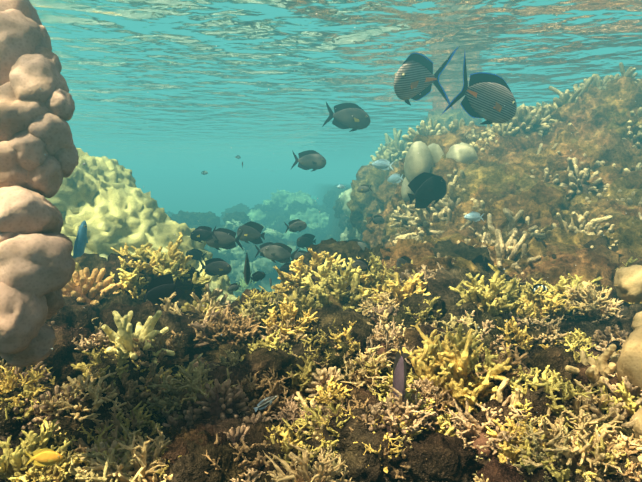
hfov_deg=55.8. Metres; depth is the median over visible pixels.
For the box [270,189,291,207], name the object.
lump
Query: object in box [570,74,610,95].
coral wall
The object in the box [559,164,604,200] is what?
coral wall
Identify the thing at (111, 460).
coral
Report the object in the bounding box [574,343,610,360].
reef lump
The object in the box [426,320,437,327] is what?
coral
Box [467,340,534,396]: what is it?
coral
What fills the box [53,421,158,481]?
coral
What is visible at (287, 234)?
lump
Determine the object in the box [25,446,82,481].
coral
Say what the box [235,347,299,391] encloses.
reef lump
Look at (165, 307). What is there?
coral
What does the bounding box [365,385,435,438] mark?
coral
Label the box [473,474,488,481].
coral
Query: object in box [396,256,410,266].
school surgeon
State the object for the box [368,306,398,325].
coral
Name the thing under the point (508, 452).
coral
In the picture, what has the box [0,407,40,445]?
reef lump
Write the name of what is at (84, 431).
coral
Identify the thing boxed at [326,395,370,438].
coral
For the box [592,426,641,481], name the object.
coral
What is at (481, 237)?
coral wall
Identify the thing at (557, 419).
coral
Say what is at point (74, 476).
reef lump
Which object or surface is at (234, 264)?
lump
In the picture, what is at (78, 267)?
coral
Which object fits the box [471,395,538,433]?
coral
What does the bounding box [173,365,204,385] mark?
coral
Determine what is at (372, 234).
lump wall
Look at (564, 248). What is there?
lump wall
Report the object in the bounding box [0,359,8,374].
coral
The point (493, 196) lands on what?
lump wall
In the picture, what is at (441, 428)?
acropora coral
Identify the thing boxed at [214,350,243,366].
coral
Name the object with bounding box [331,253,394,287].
acropora coral
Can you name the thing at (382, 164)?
chromis
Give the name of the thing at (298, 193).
lump
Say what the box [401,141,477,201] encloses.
coral column
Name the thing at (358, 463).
reef lump
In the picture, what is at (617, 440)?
coral
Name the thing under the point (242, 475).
coral
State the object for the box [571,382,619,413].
reef lump
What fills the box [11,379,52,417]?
coral
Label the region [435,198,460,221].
coral wall
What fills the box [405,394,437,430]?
coral
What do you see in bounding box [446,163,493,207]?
rock
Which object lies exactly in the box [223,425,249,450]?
coral
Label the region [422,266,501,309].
reef lump
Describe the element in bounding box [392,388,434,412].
acropora coral
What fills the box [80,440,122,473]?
coral
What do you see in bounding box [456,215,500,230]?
lump wall
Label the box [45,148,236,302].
yellow coral boulder
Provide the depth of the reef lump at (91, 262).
1.58 m
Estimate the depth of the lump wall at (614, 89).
2.44 m
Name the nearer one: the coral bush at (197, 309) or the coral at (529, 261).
the coral bush at (197, 309)
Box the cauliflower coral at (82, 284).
[61,267,121,304]
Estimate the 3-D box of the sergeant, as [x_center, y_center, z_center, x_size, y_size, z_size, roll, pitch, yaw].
[0.518,0.116,1.442,0.049,0.029,0.010,-1,6,-12]
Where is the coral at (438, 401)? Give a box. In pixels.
[427,393,446,424]
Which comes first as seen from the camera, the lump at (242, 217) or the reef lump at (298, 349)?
the reef lump at (298, 349)
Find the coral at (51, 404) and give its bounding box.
[30,378,86,422]
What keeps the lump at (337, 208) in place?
on the reef terrain
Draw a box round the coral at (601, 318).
[592,298,623,324]
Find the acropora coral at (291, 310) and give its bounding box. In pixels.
[261,294,317,334]
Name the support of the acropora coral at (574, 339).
on the reef lump at (595, 351)
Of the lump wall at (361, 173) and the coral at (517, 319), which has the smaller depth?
the coral at (517, 319)
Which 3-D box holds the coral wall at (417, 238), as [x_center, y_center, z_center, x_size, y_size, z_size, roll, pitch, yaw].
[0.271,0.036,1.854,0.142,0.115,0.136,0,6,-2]
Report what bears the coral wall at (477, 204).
on the rock at (539, 203)
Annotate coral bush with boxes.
[0,368,54,409]
[92,318,101,332]
[169,292,226,325]
[264,418,324,466]
[302,342,330,364]
[336,344,397,392]
[353,419,405,472]
[497,415,543,444]
[520,409,626,481]
[563,284,623,319]
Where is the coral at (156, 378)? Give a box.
[139,369,174,412]
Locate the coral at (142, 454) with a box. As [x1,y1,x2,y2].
[80,423,171,481]
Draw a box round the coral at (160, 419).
[150,408,164,423]
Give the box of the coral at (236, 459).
[202,432,257,470]
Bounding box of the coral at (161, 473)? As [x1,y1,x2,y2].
[150,442,181,476]
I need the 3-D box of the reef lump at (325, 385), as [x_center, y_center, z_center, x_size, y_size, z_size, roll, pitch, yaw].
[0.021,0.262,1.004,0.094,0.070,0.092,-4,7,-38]
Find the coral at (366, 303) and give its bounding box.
[356,292,400,312]
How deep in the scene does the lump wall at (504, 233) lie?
2.01 m
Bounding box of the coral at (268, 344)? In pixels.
[239,329,292,360]
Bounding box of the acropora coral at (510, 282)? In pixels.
[505,274,528,303]
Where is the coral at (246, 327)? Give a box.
[213,307,261,339]
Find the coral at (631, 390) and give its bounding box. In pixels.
[602,362,641,402]
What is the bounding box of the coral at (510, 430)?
[485,402,539,445]
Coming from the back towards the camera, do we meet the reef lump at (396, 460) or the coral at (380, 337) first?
the coral at (380, 337)
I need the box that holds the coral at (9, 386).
[0,365,52,402]
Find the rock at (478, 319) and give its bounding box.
[439,308,523,366]
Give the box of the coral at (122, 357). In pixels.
[69,341,149,392]
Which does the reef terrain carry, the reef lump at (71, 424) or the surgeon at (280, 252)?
the reef lump at (71, 424)
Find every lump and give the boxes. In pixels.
[0,356,8,371]
[0,380,48,428]
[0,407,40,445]
[9,378,62,434]
[19,429,77,456]
[23,366,60,380]
[24,428,71,439]
[32,321,106,376]
[45,305,94,332]
[52,347,87,383]
[56,362,85,383]
[57,388,153,430]
[64,296,103,327]
[69,452,95,481]
[71,253,106,275]
[71,409,147,446]
[73,464,127,481]
[76,348,130,393]
[97,292,142,319]
[99,253,153,297]
[99,301,180,336]
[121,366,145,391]
[126,343,158,374]
[135,358,172,380]
[136,422,189,452]
[140,425,152,437]
[156,430,247,481]
[157,423,226,473]
[159,316,203,369]
[169,401,200,428]
[170,210,198,225]
[172,288,201,310]
[175,267,210,296]
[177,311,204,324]
[186,415,246,432]
[188,225,199,228]
[188,325,213,356]
[197,211,220,227]
[202,360,245,385]
[203,336,263,362]
[204,244,221,257]
[213,378,282,419]
[218,242,236,254]
[220,253,236,263]
[221,203,250,224]
[221,224,241,231]
[222,211,249,223]
[225,219,243,229]
[227,221,240,233]
[227,260,242,276]
[229,288,282,310]
[230,245,245,260]
[230,303,258,320]
[233,261,257,282]
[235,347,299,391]
[235,420,296,462]
[237,240,249,249]
[244,240,271,261]
[247,208,266,224]
[249,465,291,481]
[251,204,264,211]
[252,257,275,273]
[256,300,311,341]
[258,458,313,476]
[261,234,286,244]
[262,199,277,209]
[262,228,283,238]
[265,220,281,229]
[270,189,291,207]
[273,219,295,233]
[274,419,292,430]
[276,245,297,265]
[278,342,328,401]
[282,230,296,238]
[284,195,318,213]
[284,240,303,250]
[285,190,310,207]
[286,200,316,214]
[287,196,318,208]
[287,208,309,218]
[287,212,308,223]
[287,232,319,244]
[291,238,362,269]
[295,275,360,301]
[298,207,318,224]
[304,428,337,466]
[306,228,324,243]
[306,380,340,407]
[307,222,322,229]
[308,305,361,337]
[309,310,375,354]
[314,212,328,229]
[318,203,329,213]
[320,234,331,242]
[322,341,361,373]
[323,190,335,207]
[324,334,373,359]
[328,405,371,451]
[332,449,392,481]
[333,197,343,217]
[334,380,383,410]
[338,213,348,230]
[338,406,365,448]
[340,188,351,217]
[340,227,348,240]
[341,355,392,385]
[344,426,401,465]
[347,219,351,230]
[347,228,356,240]
[347,470,391,481]
[355,229,359,239]
[358,243,389,262]
[379,309,415,329]
[389,426,429,481]
[393,358,414,373]
[396,293,448,326]
[397,432,483,481]
[403,323,450,377]
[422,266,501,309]
[429,240,493,262]
[438,301,493,324]
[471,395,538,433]
[475,262,512,280]
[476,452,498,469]
[476,458,523,481]
[492,273,522,293]
[503,379,582,433]
[514,236,555,261]
[514,345,575,382]
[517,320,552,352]
[519,459,585,481]
[520,372,581,407]
[551,338,569,349]
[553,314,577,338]
[564,371,571,380]
[567,321,612,347]
[570,360,619,396]
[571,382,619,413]
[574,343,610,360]
[580,236,623,258]
[584,313,625,330]
[586,417,634,440]
[612,450,641,481]
[613,303,641,331]
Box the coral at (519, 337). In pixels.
[496,316,532,349]
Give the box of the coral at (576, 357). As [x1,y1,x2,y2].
[574,352,579,362]
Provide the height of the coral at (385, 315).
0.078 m
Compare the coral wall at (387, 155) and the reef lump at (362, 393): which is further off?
the coral wall at (387, 155)
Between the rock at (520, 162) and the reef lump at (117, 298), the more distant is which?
the rock at (520, 162)
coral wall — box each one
[368,150,403,167]
[370,128,407,157]
[383,140,407,159]
[389,206,402,232]
[392,234,426,245]
[395,201,446,240]
[402,119,441,154]
[402,199,428,224]
[412,222,431,235]
[429,198,474,236]
[430,170,465,212]
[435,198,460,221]
[436,119,474,137]
[457,239,475,246]
[463,199,490,221]
[468,119,492,141]
[470,137,497,159]
[475,232,495,243]
[481,122,519,139]
[481,229,537,267]
[486,208,537,241]
[490,105,548,137]
[516,106,556,135]
[516,229,542,238]
[529,101,550,108]
[530,168,558,184]
[530,211,612,237]
[537,143,574,157]
[540,103,557,122]
[544,77,592,113]
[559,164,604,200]
[560,157,589,194]
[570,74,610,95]
[572,154,604,172]
[574,222,614,245]
[579,223,617,243]
[587,183,621,202]
[597,62,639,88]
[616,191,641,205]
[622,126,641,147]
[624,162,641,173]
[627,107,641,139]
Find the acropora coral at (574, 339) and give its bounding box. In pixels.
[559,328,595,348]
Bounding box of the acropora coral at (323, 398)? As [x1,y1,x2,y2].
[306,377,352,408]
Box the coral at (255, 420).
[242,411,273,424]
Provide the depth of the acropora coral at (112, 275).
1.49 m
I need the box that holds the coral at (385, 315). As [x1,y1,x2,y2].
[362,303,404,336]
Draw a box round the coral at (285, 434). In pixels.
[266,423,302,458]
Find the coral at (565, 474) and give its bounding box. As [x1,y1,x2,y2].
[520,442,610,481]
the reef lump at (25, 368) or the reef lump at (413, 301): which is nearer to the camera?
the reef lump at (25, 368)
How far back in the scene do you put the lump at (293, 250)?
7.41 m
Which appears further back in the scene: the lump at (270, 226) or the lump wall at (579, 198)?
the lump at (270, 226)
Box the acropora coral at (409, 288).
[368,272,430,306]
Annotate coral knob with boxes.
[102,310,174,364]
[297,396,311,410]
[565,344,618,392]
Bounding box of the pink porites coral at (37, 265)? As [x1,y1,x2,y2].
[0,0,78,367]
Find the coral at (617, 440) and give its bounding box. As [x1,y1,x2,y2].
[604,431,641,463]
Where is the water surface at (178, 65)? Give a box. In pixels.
[29,0,641,176]
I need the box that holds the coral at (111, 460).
[87,445,141,481]
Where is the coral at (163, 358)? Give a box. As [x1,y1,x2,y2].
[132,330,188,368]
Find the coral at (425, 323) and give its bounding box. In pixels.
[407,322,439,329]
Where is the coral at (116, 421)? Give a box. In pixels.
[92,407,149,442]
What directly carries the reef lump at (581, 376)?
on the reef terrain
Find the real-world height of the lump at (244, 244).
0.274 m
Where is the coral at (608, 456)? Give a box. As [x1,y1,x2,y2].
[575,426,632,481]
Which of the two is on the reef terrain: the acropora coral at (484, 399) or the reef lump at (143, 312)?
the reef lump at (143, 312)
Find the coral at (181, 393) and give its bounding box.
[146,353,238,419]
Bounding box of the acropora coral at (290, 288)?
[272,286,292,301]
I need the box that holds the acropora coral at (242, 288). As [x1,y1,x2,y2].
[230,276,260,297]
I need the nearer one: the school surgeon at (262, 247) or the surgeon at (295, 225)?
the school surgeon at (262, 247)
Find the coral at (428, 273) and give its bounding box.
[400,262,444,293]
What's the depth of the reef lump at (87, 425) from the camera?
0.85 m
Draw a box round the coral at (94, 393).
[44,367,126,430]
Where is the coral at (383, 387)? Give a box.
[376,368,413,396]
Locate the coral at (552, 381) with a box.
[514,368,579,400]
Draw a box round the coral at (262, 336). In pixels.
[259,324,292,349]
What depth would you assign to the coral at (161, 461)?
0.73 m
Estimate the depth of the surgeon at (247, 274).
1.97 m
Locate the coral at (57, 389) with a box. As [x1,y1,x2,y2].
[28,385,86,429]
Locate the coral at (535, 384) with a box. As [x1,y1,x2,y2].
[506,365,599,429]
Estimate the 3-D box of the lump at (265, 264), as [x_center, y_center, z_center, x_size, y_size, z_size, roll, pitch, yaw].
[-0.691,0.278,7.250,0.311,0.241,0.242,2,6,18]
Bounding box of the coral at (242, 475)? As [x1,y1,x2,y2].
[205,442,255,477]
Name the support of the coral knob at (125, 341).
on the reef lump at (130, 363)
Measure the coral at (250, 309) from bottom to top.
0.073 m
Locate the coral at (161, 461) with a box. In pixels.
[150,457,172,481]
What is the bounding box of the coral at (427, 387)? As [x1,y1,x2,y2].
[407,377,443,402]
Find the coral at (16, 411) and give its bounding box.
[6,398,39,436]
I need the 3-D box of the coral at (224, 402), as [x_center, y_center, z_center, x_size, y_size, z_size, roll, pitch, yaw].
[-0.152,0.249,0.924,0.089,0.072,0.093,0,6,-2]
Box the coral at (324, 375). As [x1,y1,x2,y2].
[305,366,344,397]
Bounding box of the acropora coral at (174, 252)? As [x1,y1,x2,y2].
[110,232,192,276]
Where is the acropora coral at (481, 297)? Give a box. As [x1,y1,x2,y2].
[448,264,523,316]
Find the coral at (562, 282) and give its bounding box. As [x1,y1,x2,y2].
[541,273,602,312]
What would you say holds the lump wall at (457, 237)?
on the lump wall at (494, 257)
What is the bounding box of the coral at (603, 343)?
[595,333,625,357]
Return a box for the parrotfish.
[73,220,87,257]
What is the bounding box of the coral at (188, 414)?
[161,400,199,428]
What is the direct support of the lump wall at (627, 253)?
on the reef terrain
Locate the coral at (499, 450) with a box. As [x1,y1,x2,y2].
[496,444,527,474]
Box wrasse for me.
[254,396,276,411]
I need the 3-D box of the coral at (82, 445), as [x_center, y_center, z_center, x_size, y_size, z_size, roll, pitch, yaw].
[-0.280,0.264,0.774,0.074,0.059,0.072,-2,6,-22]
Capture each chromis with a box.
[337,184,345,188]
[372,159,393,170]
[464,212,484,221]
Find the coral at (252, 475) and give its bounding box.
[230,468,264,481]
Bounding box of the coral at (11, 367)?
[0,364,45,392]
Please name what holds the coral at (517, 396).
on the reef terrain
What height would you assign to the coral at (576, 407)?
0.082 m
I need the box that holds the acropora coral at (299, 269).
[271,248,345,296]
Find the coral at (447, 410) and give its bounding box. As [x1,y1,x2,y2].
[433,393,462,429]
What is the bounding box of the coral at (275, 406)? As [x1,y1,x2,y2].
[232,371,304,420]
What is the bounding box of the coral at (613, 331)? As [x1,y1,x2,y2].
[591,325,628,349]
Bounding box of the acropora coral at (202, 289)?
[192,276,220,306]
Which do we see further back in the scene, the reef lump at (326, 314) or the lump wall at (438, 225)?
the lump wall at (438, 225)
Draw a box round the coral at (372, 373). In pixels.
[351,349,392,383]
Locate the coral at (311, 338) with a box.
[294,318,339,367]
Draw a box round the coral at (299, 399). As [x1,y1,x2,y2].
[294,391,332,415]
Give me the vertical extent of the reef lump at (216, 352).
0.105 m
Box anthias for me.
[24,448,62,466]
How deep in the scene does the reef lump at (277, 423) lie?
0.88 m
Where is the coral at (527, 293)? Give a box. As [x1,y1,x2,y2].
[513,278,554,312]
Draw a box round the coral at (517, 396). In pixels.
[482,378,531,420]
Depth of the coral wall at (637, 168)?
2.19 m
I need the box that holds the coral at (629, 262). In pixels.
[600,257,637,289]
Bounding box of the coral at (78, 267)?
[71,262,96,290]
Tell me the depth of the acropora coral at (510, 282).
1.49 m
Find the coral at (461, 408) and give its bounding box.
[451,400,489,427]
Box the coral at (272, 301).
[260,298,280,308]
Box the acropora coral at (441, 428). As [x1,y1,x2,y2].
[427,410,467,442]
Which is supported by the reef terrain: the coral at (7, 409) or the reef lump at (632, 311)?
the reef lump at (632, 311)
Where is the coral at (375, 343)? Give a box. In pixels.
[369,328,405,353]
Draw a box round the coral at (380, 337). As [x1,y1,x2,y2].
[354,316,414,364]
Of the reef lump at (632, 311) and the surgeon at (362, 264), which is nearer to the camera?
the reef lump at (632, 311)
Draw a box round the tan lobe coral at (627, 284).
[613,264,641,444]
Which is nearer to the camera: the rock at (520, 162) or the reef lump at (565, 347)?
the reef lump at (565, 347)
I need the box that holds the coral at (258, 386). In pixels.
[237,368,285,399]
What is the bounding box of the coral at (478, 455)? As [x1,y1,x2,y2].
[472,435,490,474]
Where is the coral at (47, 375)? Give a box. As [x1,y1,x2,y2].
[12,361,53,387]
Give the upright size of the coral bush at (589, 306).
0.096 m
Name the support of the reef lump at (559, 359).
on the reef terrain
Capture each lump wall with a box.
[346,168,389,233]
[351,161,398,188]
[362,201,393,248]
[366,187,381,216]
[372,167,399,210]
[377,140,394,155]
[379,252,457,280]
[380,208,404,243]
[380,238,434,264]
[385,226,405,246]
[391,184,406,214]
[399,133,470,184]
[399,153,446,209]
[400,176,446,226]
[401,222,432,234]
[419,233,457,244]
[420,255,487,277]
[421,203,455,236]
[425,109,491,130]
[433,158,480,182]
[434,221,480,238]
[443,190,490,227]
[446,125,485,135]
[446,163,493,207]
[449,233,494,246]
[454,191,504,223]
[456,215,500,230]
[457,236,481,247]
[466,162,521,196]
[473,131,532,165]
[475,184,495,197]
[475,242,510,270]
[476,227,516,244]
[484,180,495,193]
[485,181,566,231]
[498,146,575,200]
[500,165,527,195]
[502,222,531,239]
[503,248,521,265]
[504,236,549,285]
[508,270,531,284]
[514,173,570,209]
[515,131,544,145]
[519,225,563,239]
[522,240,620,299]
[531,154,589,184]
[532,241,577,272]
[533,156,564,189]
[534,140,552,148]
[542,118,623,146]
[542,141,610,177]
[544,227,611,247]
[548,113,585,133]
[548,136,581,144]
[550,85,604,121]
[551,92,575,107]
[561,202,596,225]
[566,189,599,208]
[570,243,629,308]
[576,85,603,102]
[576,127,641,172]
[582,76,641,122]
[582,196,633,218]
[585,89,640,133]
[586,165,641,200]
[586,211,620,235]
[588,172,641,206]
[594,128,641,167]
[595,104,641,141]
[601,216,641,252]
[609,202,641,216]
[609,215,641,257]
[616,247,641,266]
[622,147,641,172]
[633,78,641,84]
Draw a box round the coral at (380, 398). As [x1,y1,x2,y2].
[368,387,389,407]
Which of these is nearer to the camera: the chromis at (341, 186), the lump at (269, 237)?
the chromis at (341, 186)
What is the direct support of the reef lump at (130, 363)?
on the reef terrain
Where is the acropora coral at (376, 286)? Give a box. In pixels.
[369,271,388,288]
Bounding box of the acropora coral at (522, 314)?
[515,302,546,323]
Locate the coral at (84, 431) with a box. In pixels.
[55,423,97,456]
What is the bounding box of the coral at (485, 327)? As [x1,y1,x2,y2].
[456,310,507,350]
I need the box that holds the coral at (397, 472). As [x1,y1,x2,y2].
[383,425,426,478]
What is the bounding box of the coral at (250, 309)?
[234,299,279,328]
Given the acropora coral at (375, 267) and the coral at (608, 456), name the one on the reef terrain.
the coral at (608, 456)
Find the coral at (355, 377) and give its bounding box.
[342,355,373,381]
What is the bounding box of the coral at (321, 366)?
[305,360,328,397]
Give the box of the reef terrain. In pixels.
[0,182,630,481]
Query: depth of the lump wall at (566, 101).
2.77 m
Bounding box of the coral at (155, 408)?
[150,394,171,421]
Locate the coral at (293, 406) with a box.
[271,394,326,441]
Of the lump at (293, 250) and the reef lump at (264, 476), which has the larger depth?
the lump at (293, 250)
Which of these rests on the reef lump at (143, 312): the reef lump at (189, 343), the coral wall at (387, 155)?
the reef lump at (189, 343)
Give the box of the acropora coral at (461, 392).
[392,322,515,412]
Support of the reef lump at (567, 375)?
on the reef terrain
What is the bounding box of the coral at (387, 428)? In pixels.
[362,403,411,436]
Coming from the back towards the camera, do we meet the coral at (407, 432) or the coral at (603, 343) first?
the coral at (603, 343)
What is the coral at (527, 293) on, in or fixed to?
on the reef terrain
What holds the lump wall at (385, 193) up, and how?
on the reef terrain
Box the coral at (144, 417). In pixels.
[111,401,162,440]
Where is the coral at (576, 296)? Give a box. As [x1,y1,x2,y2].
[563,280,607,303]
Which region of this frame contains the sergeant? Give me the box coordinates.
[530,284,547,293]
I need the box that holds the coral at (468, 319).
[437,313,482,344]
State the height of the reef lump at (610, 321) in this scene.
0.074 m
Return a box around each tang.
[143,273,183,306]
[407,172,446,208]
[472,255,490,270]
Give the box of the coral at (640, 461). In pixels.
[638,455,641,479]
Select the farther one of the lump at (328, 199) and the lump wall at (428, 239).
the lump at (328, 199)
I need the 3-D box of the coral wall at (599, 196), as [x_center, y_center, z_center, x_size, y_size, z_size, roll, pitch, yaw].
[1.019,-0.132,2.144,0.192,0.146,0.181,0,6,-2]
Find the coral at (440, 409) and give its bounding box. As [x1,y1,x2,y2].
[407,383,458,422]
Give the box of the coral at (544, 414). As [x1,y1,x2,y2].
[525,389,574,423]
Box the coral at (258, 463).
[238,438,271,477]
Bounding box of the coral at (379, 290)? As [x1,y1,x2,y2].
[361,261,390,302]
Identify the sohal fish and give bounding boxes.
[393,46,458,108]
[442,53,516,124]
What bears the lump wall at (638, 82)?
on the reef terrain
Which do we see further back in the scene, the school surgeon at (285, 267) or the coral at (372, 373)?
the school surgeon at (285, 267)
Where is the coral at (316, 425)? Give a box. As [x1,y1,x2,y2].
[303,415,329,439]
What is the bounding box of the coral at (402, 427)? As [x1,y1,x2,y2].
[395,422,422,450]
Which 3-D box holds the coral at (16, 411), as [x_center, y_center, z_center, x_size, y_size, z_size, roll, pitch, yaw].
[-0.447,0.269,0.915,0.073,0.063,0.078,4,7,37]
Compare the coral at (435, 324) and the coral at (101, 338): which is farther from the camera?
the coral at (435, 324)
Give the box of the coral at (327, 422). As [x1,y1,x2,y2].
[316,403,354,440]
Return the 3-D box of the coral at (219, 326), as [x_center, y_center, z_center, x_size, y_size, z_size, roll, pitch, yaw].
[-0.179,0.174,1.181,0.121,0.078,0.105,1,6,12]
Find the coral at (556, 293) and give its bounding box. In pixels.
[552,289,567,308]
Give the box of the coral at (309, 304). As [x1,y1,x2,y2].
[287,290,320,308]
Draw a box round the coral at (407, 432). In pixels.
[380,401,425,440]
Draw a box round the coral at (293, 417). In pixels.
[272,407,313,438]
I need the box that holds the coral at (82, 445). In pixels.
[72,419,127,458]
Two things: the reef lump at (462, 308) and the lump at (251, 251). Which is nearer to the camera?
the reef lump at (462, 308)
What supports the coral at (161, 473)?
on the reef lump at (192, 466)
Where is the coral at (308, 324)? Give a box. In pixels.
[298,311,316,340]
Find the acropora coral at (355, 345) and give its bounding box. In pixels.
[320,321,360,356]
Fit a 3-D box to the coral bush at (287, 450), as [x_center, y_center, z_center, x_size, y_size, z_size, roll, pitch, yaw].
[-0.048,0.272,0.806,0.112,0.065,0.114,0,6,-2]
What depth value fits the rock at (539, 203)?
2.06 m
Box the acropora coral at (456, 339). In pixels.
[408,323,498,388]
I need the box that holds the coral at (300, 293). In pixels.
[272,287,316,303]
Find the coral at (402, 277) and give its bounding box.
[392,269,414,294]
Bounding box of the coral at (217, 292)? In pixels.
[201,283,230,308]
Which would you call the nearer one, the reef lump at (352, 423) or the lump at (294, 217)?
the reef lump at (352, 423)
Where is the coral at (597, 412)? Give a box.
[585,388,641,434]
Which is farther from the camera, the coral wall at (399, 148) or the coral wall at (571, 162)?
the coral wall at (399, 148)
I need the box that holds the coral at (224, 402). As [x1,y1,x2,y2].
[193,379,249,419]
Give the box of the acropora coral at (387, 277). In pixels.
[380,260,414,284]
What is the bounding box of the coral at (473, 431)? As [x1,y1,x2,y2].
[446,393,541,472]
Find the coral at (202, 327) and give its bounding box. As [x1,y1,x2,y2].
[190,304,230,347]
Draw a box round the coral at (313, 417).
[295,402,349,455]
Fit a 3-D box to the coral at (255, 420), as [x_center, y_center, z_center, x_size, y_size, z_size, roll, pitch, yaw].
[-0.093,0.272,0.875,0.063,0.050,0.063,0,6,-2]
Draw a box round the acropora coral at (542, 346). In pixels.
[523,335,559,354]
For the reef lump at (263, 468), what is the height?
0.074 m
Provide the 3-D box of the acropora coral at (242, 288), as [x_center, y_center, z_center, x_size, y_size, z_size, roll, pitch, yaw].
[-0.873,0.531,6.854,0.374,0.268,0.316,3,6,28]
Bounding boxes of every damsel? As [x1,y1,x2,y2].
[228,283,240,291]
[387,173,402,183]
[606,340,622,350]
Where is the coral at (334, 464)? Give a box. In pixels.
[308,443,342,480]
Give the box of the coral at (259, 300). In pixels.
[235,286,283,314]
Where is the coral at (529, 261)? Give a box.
[506,239,540,273]
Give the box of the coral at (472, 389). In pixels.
[469,357,526,398]
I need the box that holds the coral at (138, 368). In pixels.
[131,360,173,392]
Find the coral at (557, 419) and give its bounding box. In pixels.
[531,407,576,434]
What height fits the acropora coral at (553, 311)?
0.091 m
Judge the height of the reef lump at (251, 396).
0.098 m
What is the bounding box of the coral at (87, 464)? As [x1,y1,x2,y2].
[78,424,126,466]
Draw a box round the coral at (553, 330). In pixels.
[520,315,571,346]
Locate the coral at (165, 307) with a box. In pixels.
[155,292,184,314]
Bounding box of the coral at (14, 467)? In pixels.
[0,417,75,481]
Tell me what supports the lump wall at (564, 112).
on the reef terrain
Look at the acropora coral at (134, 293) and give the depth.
1.46 m
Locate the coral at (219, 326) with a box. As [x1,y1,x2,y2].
[192,309,260,347]
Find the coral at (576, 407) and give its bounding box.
[565,379,614,430]
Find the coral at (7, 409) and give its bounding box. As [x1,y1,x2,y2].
[0,380,36,421]
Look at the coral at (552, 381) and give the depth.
0.86 m
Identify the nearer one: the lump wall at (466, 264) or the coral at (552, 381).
the coral at (552, 381)
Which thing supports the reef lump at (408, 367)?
on the reef terrain
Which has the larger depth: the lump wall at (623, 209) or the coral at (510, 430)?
the lump wall at (623, 209)
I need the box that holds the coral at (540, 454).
[511,415,588,481]
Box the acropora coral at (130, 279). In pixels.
[116,243,210,290]
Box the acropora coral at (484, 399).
[475,386,496,404]
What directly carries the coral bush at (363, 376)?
on the reef terrain
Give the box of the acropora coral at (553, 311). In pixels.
[518,286,579,322]
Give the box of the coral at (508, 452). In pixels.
[486,407,552,464]
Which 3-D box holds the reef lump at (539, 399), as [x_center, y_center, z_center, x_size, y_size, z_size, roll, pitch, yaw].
[0.313,0.245,0.859,0.120,0.100,0.120,3,6,26]
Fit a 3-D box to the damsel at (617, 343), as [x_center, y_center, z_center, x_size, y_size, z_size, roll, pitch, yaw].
[0.488,0.174,1.007,0.032,0.019,0.007,-1,6,-12]
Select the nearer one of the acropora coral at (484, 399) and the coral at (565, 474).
the coral at (565, 474)
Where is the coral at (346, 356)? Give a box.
[332,340,355,360]
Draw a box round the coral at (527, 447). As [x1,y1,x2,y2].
[512,421,569,472]
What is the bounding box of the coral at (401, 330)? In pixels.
[381,324,405,344]
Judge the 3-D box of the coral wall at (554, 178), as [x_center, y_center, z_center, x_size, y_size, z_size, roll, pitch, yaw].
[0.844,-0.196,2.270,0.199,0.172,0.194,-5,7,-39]
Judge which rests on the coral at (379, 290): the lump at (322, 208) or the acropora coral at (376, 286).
the acropora coral at (376, 286)
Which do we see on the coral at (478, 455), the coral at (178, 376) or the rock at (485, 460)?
the rock at (485, 460)
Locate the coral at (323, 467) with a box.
[262,437,353,481]
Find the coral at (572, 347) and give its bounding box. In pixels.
[565,339,598,361]
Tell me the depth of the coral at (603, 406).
0.83 m
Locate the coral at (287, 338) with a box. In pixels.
[259,317,307,347]
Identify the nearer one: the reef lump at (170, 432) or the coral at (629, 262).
the reef lump at (170, 432)
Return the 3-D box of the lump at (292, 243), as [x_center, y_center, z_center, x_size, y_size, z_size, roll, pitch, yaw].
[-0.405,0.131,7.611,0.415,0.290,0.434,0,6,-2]
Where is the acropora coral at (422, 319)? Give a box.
[403,296,441,324]
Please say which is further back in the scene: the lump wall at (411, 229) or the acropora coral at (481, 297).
the lump wall at (411, 229)
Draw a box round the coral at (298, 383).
[272,353,320,397]
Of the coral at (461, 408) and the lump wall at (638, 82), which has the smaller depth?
the coral at (461, 408)
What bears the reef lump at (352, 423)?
on the reef terrain
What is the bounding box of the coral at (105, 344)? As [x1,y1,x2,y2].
[90,331,109,347]
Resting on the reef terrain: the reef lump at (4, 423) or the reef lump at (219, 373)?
the reef lump at (219, 373)
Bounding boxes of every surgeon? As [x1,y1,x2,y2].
[186,249,206,261]
[190,226,217,242]
[199,258,231,276]
[205,228,243,250]
[237,221,264,243]
[243,253,251,284]
[250,271,264,283]
[255,242,273,257]
[263,243,298,262]
[279,263,292,272]
[284,219,306,232]
[291,150,325,171]
[294,250,306,258]
[296,234,315,248]
[322,102,369,131]
[337,267,350,275]
[347,239,368,250]
[352,258,372,272]
[357,184,372,192]
[369,215,384,224]
[391,337,409,401]
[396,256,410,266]
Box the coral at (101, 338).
[74,329,119,360]
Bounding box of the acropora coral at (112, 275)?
[101,272,122,292]
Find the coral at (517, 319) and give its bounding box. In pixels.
[500,312,520,325]
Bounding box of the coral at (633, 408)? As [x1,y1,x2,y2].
[601,379,641,420]
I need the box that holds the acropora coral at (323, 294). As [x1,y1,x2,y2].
[301,259,378,311]
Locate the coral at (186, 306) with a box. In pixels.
[175,298,218,314]
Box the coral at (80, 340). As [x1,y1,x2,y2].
[71,334,86,361]
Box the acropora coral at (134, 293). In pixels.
[112,277,146,302]
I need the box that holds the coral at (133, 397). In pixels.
[102,363,169,413]
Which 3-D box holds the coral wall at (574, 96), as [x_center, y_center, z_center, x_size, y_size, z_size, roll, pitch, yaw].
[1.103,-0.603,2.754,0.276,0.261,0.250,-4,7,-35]
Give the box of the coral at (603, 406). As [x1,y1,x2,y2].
[576,385,612,415]
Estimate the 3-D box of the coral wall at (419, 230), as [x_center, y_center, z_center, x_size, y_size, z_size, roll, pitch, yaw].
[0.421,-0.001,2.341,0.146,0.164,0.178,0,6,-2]
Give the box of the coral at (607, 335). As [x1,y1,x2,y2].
[592,324,629,345]

